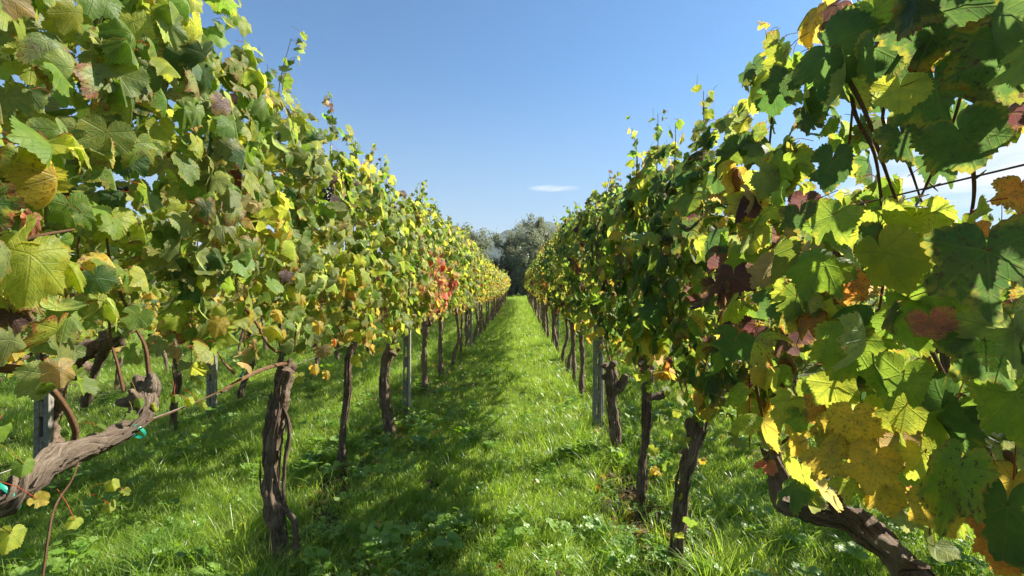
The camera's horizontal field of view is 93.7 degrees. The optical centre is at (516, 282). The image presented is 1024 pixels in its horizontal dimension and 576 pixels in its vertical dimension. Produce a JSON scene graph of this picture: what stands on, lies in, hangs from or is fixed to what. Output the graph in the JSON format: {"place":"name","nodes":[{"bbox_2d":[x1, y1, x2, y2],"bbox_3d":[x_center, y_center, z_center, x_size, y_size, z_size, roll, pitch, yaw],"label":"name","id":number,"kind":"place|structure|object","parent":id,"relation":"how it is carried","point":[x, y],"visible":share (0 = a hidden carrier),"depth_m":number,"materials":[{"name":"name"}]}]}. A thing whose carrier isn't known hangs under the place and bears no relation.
{"place":"outdoors","nodes":[
{"label":"outdoors","id":0,"kind":"place"},
{"bbox_2d":[69,254,429,276],"bbox_3d":[-1.005,-0.084,19.899,0.181,0.015,39.204,0,0,1],"label":"trellis wire","id":1,"kind":"object","parent":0,"point":[141,259],"visible":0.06,"depth_m":1.60,"materials":[{"name":"grey metal"}]},
{"bbox_2d":[300,221,562,270],"bbox_3d":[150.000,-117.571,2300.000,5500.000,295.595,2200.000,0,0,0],"label":"hill","id":2,"kind":"structure","parent":0,"point":[493,252],"depth_m":1886.42,"materials":[{"name":"green plant"}]},
{"bbox_2d":[257,361,713,574],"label":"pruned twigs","id":3,"kind":"object","parent":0,"point":[597,501],"visible":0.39,"depth_m":3.28,"materials":[{"name":"brown wood"}]},
{"bbox_2d":[0,283,1023,575],"bbox_3d":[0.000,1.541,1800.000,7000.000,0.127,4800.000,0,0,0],"label":"ground","id":4,"kind":"structure","parent":0,"point":[328,481],"depth_m":3.66,"materials":[{"name":"green plant"}]},
{"bbox_2d":[0,147,79,381],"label":"grapevine","id":5,"kind":"object","parent":4,"relation":"on","point":[20,361],"visible":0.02,"depth_m":3.33,"materials":[{"name":"plant"}]},
{"bbox_2d":[33,353,53,490],"bbox_3d":[-3.484,0.554,3.544,0.090,2.200,0.064,1,0,-17],"label":"concrete post","id":6,"kind":"object","parent":4,"relation":"on","point":[43,433],"visible":0.25,"depth_m":3.52,"materials":[{"name":"grey concrete"}]},
{"bbox_2d":[3,205,168,442],"bbox_3d":[-3.500,0.378,3.869,0.994,2.369,1.324,0,0,-23],"label":"grapevine","id":7,"kind":"object","parent":4,"relation":"on","point":[98,349],"visible":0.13,"depth_m":3.88,"materials":[{"name":"green plant"}]},
{"bbox_2d":[73,253,157,389],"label":"grapevine","id":8,"kind":"object","parent":4,"relation":"on","point":[116,380],"visible":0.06,"depth_m":7.00,"materials":[{"name":"plant"}]},
{"bbox_2d":[130,285,174,375],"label":"grapevine","id":9,"kind":"object","parent":4,"relation":"on","point":[164,354],"visible":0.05,"depth_m":7.96,"materials":[{"name":"plant"}]},
{"bbox_2d":[0,0,329,575],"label":"grapevine","id":10,"kind":"object","parent":4,"relation":"on","point":[120,87],"visible":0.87,"depth_m":1.30,"materials":[{"name":"green plant"}]},
{"bbox_2d":[128,239,240,431],"bbox_3d":[-3.394,0.387,4.908,0.841,2.399,1.308,0,0,0],"label":"grapevine","id":11,"kind":"object","parent":4,"relation":"on","point":[162,287],"visible":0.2,"depth_m":4.87,"materials":[{"name":"plant"}]},
{"bbox_2d":[44,0,372,564],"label":"grapevine","id":12,"kind":"object","parent":4,"relation":"on","point":[298,160],"visible":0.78,"depth_m":2.25,"materials":[{"name":"green plant"}]},
{"bbox_2d":[0,307,458,473],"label":"trellis wire","id":13,"kind":"object","parent":12,"relation":"attached to","point":[216,394],"visible":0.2,"depth_m":2.21,"materials":[{"name":"grey metal"}]},
{"bbox_2d":[206,244,217,417],"bbox_3d":[-3.444,0.533,5.442,0.090,2.200,0.064,1,0,-11],"label":"concrete post","id":14,"kind":"object","parent":4,"relation":"on","point":[211,383],"visible":0.21,"depth_m":5.42,"materials":[{"name":"grey concrete"}]},
{"bbox_2d":[233,281,256,353],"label":"grapevine","id":15,"kind":"object","parent":4,"relation":"on","point":[242,332],"visible":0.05,"depth_m":9.91,"materials":[{"name":"plant"}]},
{"bbox_2d":[213,244,281,407],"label":"grapevine","id":16,"kind":"object","parent":4,"relation":"on","point":[240,394],"visible":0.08,"depth_m":6.00,"materials":[{"name":"plant"}]},
{"bbox_2d":[240,283,273,349],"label":"grapevine","id":17,"kind":"object","parent":4,"relation":"on","point":[261,321],"visible":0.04,"depth_m":10.87,"materials":[{"name":"plant"}]},
{"bbox_2d":[245,256,318,362],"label":"grapevine","id":18,"kind":"object","parent":4,"relation":"on","point":[280,327],"visible":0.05,"depth_m":6.90,"materials":[{"name":"plant"}]},
{"bbox_2d":[304,239,341,374],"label":"grapevine","id":19,"kind":"object","parent":4,"relation":"on","point":[322,250],"visible":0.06,"depth_m":7.99,"materials":[{"name":"plant"}]},
{"bbox_2d":[320,249,350,360],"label":"grapevine","id":20,"kind":"object","parent":4,"relation":"on","point":[336,353],"visible":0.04,"depth_m":9.00,"materials":[{"name":"plant"}]},
{"bbox_2d":[272,92,408,471],"bbox_3d":[-1.298,0.091,3.772,0.752,3.018,1.368,0,0,0],"label":"grapevine","id":21,"kind":"object","parent":4,"relation":"on","point":[367,182],"visible":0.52,"depth_m":3.73,"materials":[{"name":"green plant"}]},
{"bbox_2d":[336,154,435,438],"bbox_3d":[-1.281,0.182,4.793,0.804,2.840,1.401,0,0,0],"label":"grapevine","id":22,"kind":"object","parent":4,"relation":"on","point":[402,211],"visible":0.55,"depth_m":4.62,"materials":[{"name":"green plant"}]},
{"bbox_2d":[402,209,410,417],"bbox_3d":[-1.232,0.393,5.393,0.063,2.450,0.065,1,0,-14],"label":"concrete post","id":23,"kind":"object","parent":4,"relation":"on","point":[405,364],"visible":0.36,"depth_m":5.37,"materials":[{"name":"grey concrete"}]},
{"bbox_2d":[408,249,410,416],"bbox_3d":[-1.190,0.545,5.360,0.029,2.061,0.029,0,0,0],"label":"wooden stake","id":24,"kind":"object","parent":4,"relation":"on","point":[409,362],"visible":0.51,"depth_m":5.35,"materials":[{"name":"grey wood"}]},
{"bbox_2d":[370,180,458,396],"bbox_3d":[-1.245,0.136,6.174,0.815,2.973,2.090,0,0,0],"label":"grapevine","id":25,"kind":"object","parent":4,"relation":"on","point":[436,236],"visible":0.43,"depth_m":6.15,"materials":[{"name":"green plant"}]},
{"bbox_2d":[411,201,469,376],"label":"grapevine","id":26,"kind":"object","parent":4,"relation":"on","point":[454,299],"visible":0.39,"depth_m":7.64,"materials":[{"name":"green plant"}]},
{"bbox_2d":[87,345,808,575],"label":"fallen leaves","id":27,"kind":"object","parent":4,"relation":"on","point":[631,515],"visible":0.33,"depth_m":3.48,"materials":[{"name":"brown plant"}]},
{"bbox_2d":[432,215,475,366],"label":"grapevine","id":28,"kind":"object","parent":4,"relation":"on","point":[463,288],"visible":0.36,"depth_m":8.69,"materials":[{"name":"green plant"}]},
{"bbox_2d":[450,222,482,357],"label":"grapevine","id":29,"kind":"object","parent":4,"relation":"on","point":[467,243],"visible":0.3,"depth_m":9.72,"materials":[{"name":"green plant"}]},
{"bbox_2d":[467,308,470,345],"bbox_3d":[-1.075,0.488,11.089,0.100,2.300,0.064,1,1,0],"label":"concrete post","id":30,"kind":"object","parent":4,"relation":"on","point":[468,324],"visible":0.26,"depth_m":11.06,"materials":[{"name":"grey concrete"}]},
{"bbox_2d":[471,302,471,346],"bbox_3d":[-1.020,0.613,11.000,0.030,1.962,0.031,0,0,0],"label":"wooden stake","id":31,"kind":"object","parent":4,"relation":"on","point":[471,327],"visible":0.27,"depth_m":10.98,"materials":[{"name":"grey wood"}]},
{"bbox_2d":[458,230,485,348],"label":"grapevine","id":32,"kind":"object","parent":4,"relation":"on","point":[474,247],"visible":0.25,"depth_m":10.72,"materials":[{"name":"green plant"}]},
{"bbox_2d":[460,243,489,342],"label":"grapevine","id":33,"kind":"object","parent":4,"relation":"on","point":[482,294],"visible":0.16,"depth_m":11.91,"materials":[{"name":"yellow plant"}]},
{"bbox_2d":[458,222,493,260],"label":"olive tree","id":34,"kind":"object","parent":4,"relation":"on","point":[473,236],"visible":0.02,"depth_m":53.32,"materials":[{"name":"green plant"}]},
{"bbox_2d":[475,249,490,339],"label":"grapevine","id":35,"kind":"object","parent":4,"relation":"on","point":[480,317],"visible":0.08,"depth_m":13.01,"materials":[{"name":"plant"}]},
{"bbox_2d":[474,258,493,334],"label":"grapevine","id":36,"kind":"object","parent":4,"relation":"on","point":[489,283],"visible":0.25,"depth_m":13.82,"materials":[{"name":"plant"}]},
{"bbox_2d":[487,300,488,325],"bbox_3d":[-0.974,0.478,16.589,0.090,2.250,0.065,1,1,0],"label":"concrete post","id":37,"kind":"object","parent":4,"relation":"on","point":[488,312],"visible":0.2,"depth_m":16.56,"materials":[{"name":"grey concrete"}]},
{"bbox_2d":[482,254,496,330],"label":"grapevine","id":38,"kind":"object","parent":4,"relation":"on","point":[493,279],"visible":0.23,"depth_m":14.64,"materials":[{"name":"plant"}]},
{"bbox_2d":[485,256,496,326],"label":"grapevine","id":39,"kind":"object","parent":4,"relation":"on","point":[495,285],"visible":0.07,"depth_m":15.75,"materials":[{"name":"plant"}]},
{"bbox_2d":[489,259,499,324],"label":"grapevine","id":40,"kind":"object","parent":4,"relation":"on","point":[494,269],"visible":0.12,"depth_m":17.72,"materials":[{"name":"plant"}]},
{"bbox_2d":[491,266,501,320],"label":"grapevine","id":41,"kind":"object","parent":4,"relation":"on","point":[498,282],"visible":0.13,"depth_m":18.58,"materials":[{"name":"plant"}]},
{"bbox_2d":[492,274,502,317],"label":"grapevine","id":42,"kind":"object","parent":4,"relation":"on","point":[501,280],"visible":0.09,"depth_m":19.47,"materials":[{"name":"plant"}]},
{"bbox_2d":[494,265,504,316],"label":"grapevine","id":43,"kind":"object","parent":4,"relation":"on","point":[500,275],"visible":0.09,"depth_m":20.56,"materials":[{"name":"plant"}]},
{"bbox_2d":[496,276,503,313],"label":"grapevine","id":44,"kind":"object","parent":4,"relation":"on","point":[499,297],"visible":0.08,"depth_m":21.55,"materials":[{"name":"plant"}]},
{"bbox_2d":[498,272,505,313],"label":"grapevine","id":45,"kind":"object","parent":4,"relation":"on","point":[501,295],"visible":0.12,"depth_m":22.53,"materials":[{"name":"plant"}]},
{"bbox_2d":[500,270,506,307],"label":"grapevine","id":46,"kind":"object","parent":4,"relation":"on","point":[506,287],"visible":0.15,"depth_m":27.22,"materials":[{"name":"plant"}]},
{"bbox_2d":[490,255,518,294],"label":"tree","id":47,"kind":"object","parent":4,"relation":"on","point":[501,266],"visible":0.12,"depth_m":50.05,"materials":[{"name":"green plant"}]},
{"bbox_2d":[0,330,1023,575],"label":"clover","id":48,"kind":"object","parent":4,"relation":"on","point":[374,540],"visible":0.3,"depth_m":3.02,"materials":[{"name":"green plant"}]},
{"bbox_2d":[477,211,555,285],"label":"olive tree","id":49,"kind":"object","parent":4,"relation":"on","point":[521,250],"visible":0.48,"depth_m":50.61,"materials":[{"name":"green plant"}]},
{"bbox_2d":[506,269,526,295],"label":"bush","id":50,"kind":"object","parent":4,"relation":"on","point":[512,290],"visible":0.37,"depth_m":49.75,"materials":[{"name":"green plant"}]},
{"bbox_2d":[516,266,526,295],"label":"bush","id":51,"kind":"object","parent":4,"relation":"on","point":[520,274],"visible":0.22,"depth_m":48.43,"materials":[{"name":"green plant"}]},
{"bbox_2d":[525,279,533,308],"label":"grapevine","id":52,"kind":"object","parent":4,"relation":"on","point":[530,293],"visible":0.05,"depth_m":24.44,"materials":[{"name":"plant"}]},
{"bbox_2d":[527,259,536,315],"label":"grapevine","id":53,"kind":"object","parent":4,"relation":"on","point":[529,271],"visible":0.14,"depth_m":20.55,"materials":[{"name":"plant"}]},
{"bbox_2d":[529,258,539,321],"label":"grapevine","id":54,"kind":"object","parent":4,"relation":"on","point":[531,282],"visible":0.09,"depth_m":16.81,"materials":[{"name":"plant"}]},
{"bbox_2d":[531,246,541,289],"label":"grapevine","id":55,"kind":"object","parent":4,"relation":"on","point":[539,251],"visible":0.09,"depth_m":15.85,"materials":[{"name":"plant"}]},
{"bbox_2d":[532,261,543,329],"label":"grapevine","id":56,"kind":"object","parent":4,"relation":"on","point":[533,285],"visible":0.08,"depth_m":14.84,"materials":[{"name":"plant"}]},
{"bbox_2d":[532,238,549,333],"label":"grapevine","id":57,"kind":"object","parent":4,"relation":"on","point":[534,282],"visible":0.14,"depth_m":13.84,"materials":[{"name":"plant"}]},
{"bbox_2d":[534,246,549,337],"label":"grapevine","id":58,"kind":"object","parent":4,"relation":"on","point":[547,317],"visible":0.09,"depth_m":12.93,"materials":[{"name":"plant"}]},
{"bbox_2d":[535,232,556,344],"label":"grapevine","id":59,"kind":"object","parent":4,"relation":"on","point":[543,299],"visible":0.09,"depth_m":11.24,"materials":[{"name":"green plant"}]},
{"bbox_2d":[538,231,568,352],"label":"grapevine","id":60,"kind":"object","parent":4,"relation":"on","point":[541,286],"visible":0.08,"depth_m":9.93,"materials":[{"name":"green plant"}]},
{"bbox_2d":[539,234,571,364],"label":"grapevine","id":61,"kind":"object","parent":4,"relation":"on","point":[546,266],"visible":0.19,"depth_m":8.98,"materials":[{"name":"green plant"}]},
{"bbox_2d":[555,312,558,341],"bbox_3d":[0.915,0.404,10.688,0.080,2.400,0.064,1,1,0],"label":"concrete post","id":62,"kind":"object","parent":4,"relation":"on","point":[557,327],"visible":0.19,"depth_m":10.66,"materials":[{"name":"grey concrete"}]},
{"bbox_2d":[544,217,581,373],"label":"grapevine","id":63,"kind":"object","parent":4,"relation":"on","point":[550,291],"visible":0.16,"depth_m":7.94,"materials":[{"name":"green plant"}]},
{"bbox_2d":[549,206,590,386],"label":"grapevine","id":64,"kind":"object","parent":4,"relation":"on","point":[564,219],"visible":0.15,"depth_m":7.14,"materials":[{"name":"green plant"}]},
{"bbox_2d":[554,190,626,398],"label":"grapevine","id":65,"kind":"object","parent":4,"relation":"on","point":[562,273],"visible":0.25,"depth_m":5.85,"materials":[{"name":"green plant"}]},
{"bbox_2d":[592,208,602,428],"bbox_3d":[0.851,0.437,4.980,0.085,2.400,0.064,1,1,-6],"label":"concrete post","id":66,"kind":"object","parent":4,"relation":"on","point":[597,397],"visible":0.38,"depth_m":4.96,"materials":[{"name":"grey concrete"}]},
{"bbox_2d":[602,337,603,425],"bbox_3d":[0.920,0.613,5.100,0.023,1.959,0.023,0,0,0],"label":"wooden stake","id":67,"kind":"object","parent":4,"relation":"on","point":[603,392],"visible":0.18,"depth_m":5.09,"materials":[{"name":"grey wood"}]},
{"bbox_2d":[568,170,647,452],"bbox_3d":[0.856,0.300,4.316,0.840,2.611,1.455,0,0,0],"label":"grapevine","id":68,"kind":"object","parent":4,"relation":"on","point":[614,386],"visible":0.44,"depth_m":4.24,"materials":[{"name":"green plant"}]},
{"bbox_2d":[581,115,706,509],"bbox_3d":[0.868,0.309,3.382,0.819,2.582,1.195,0,0,0],"label":"grapevine","id":69,"kind":"object","parent":4,"relation":"on","point":[606,227],"visible":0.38,"depth_m":3.31,"materials":[{"name":"green plant"}]},
{"bbox_2d":[670,164,1023,247],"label":"trellis wire","id":70,"kind":"object","parent":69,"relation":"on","point":[958,180],"visible":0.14,"depth_m":1.01,"materials":[{"name":"grey metal"}]},
{"bbox_2d":[599,76,811,575],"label":"grapevine","id":71,"kind":"object","parent":4,"relation":"on","point":[643,270],"visible":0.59,"depth_m":2.31,"materials":[{"name":"green plant"}]},
{"bbox_2d":[712,273,719,322],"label":"grapevine","id":72,"kind":"object","parent":4,"relation":"on","point":[717,310],"depth_m":7.57,"materials":[{"name":"plant"}]},
{"bbox_2d":[755,237,804,395],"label":"grapevine","id":73,"kind":"object","parent":4,"relation":"on","point":[794,381],"visible":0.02,"depth_m":5.66,"materials":[{"name":"plant"}]},
{"bbox_2d":[638,0,1023,575],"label":"grapevine","id":74,"kind":"object","parent":4,"relation":"on","point":[941,269],"visible":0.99,"depth_m":0.89,"materials":[{"name":"green plant"}]},
{"bbox_2d":[849,174,923,343],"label":"grapevine","id":75,"kind":"object","parent":4,"relation":"on","point":[915,199],"visible":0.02,"depth_m":4.29,"materials":[{"name":"plant"}]},
{"bbox_2d":[872,205,1012,460],"bbox_3d":[3.283,0.465,3.524,0.650,2.232,1.279,0,0,0],"label":"grapevine","id":76,"kind":"object","parent":4,"relation":"on","point":[944,359],"visible":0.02,"depth_m":3.64,"materials":[{"name":"plant"}]},
{"bbox_2d":[0,0,1023,271],"label":"sky","id":77,"kind":"structure","parent":0,"point":[507,110],"materials":[{"name":"blue"}]},
{"bbox_2d":[592,327,973,539],"bbox_3d":[0.890,0.506,19.900,0.065,0.015,39.201,0,0,0],"label":"trellis wire","id":78,"kind":"object","parent":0,"point":[786,435],"visible":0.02,"depth_m":1.61,"materials":[{"name":"grey metal"}]}
]}

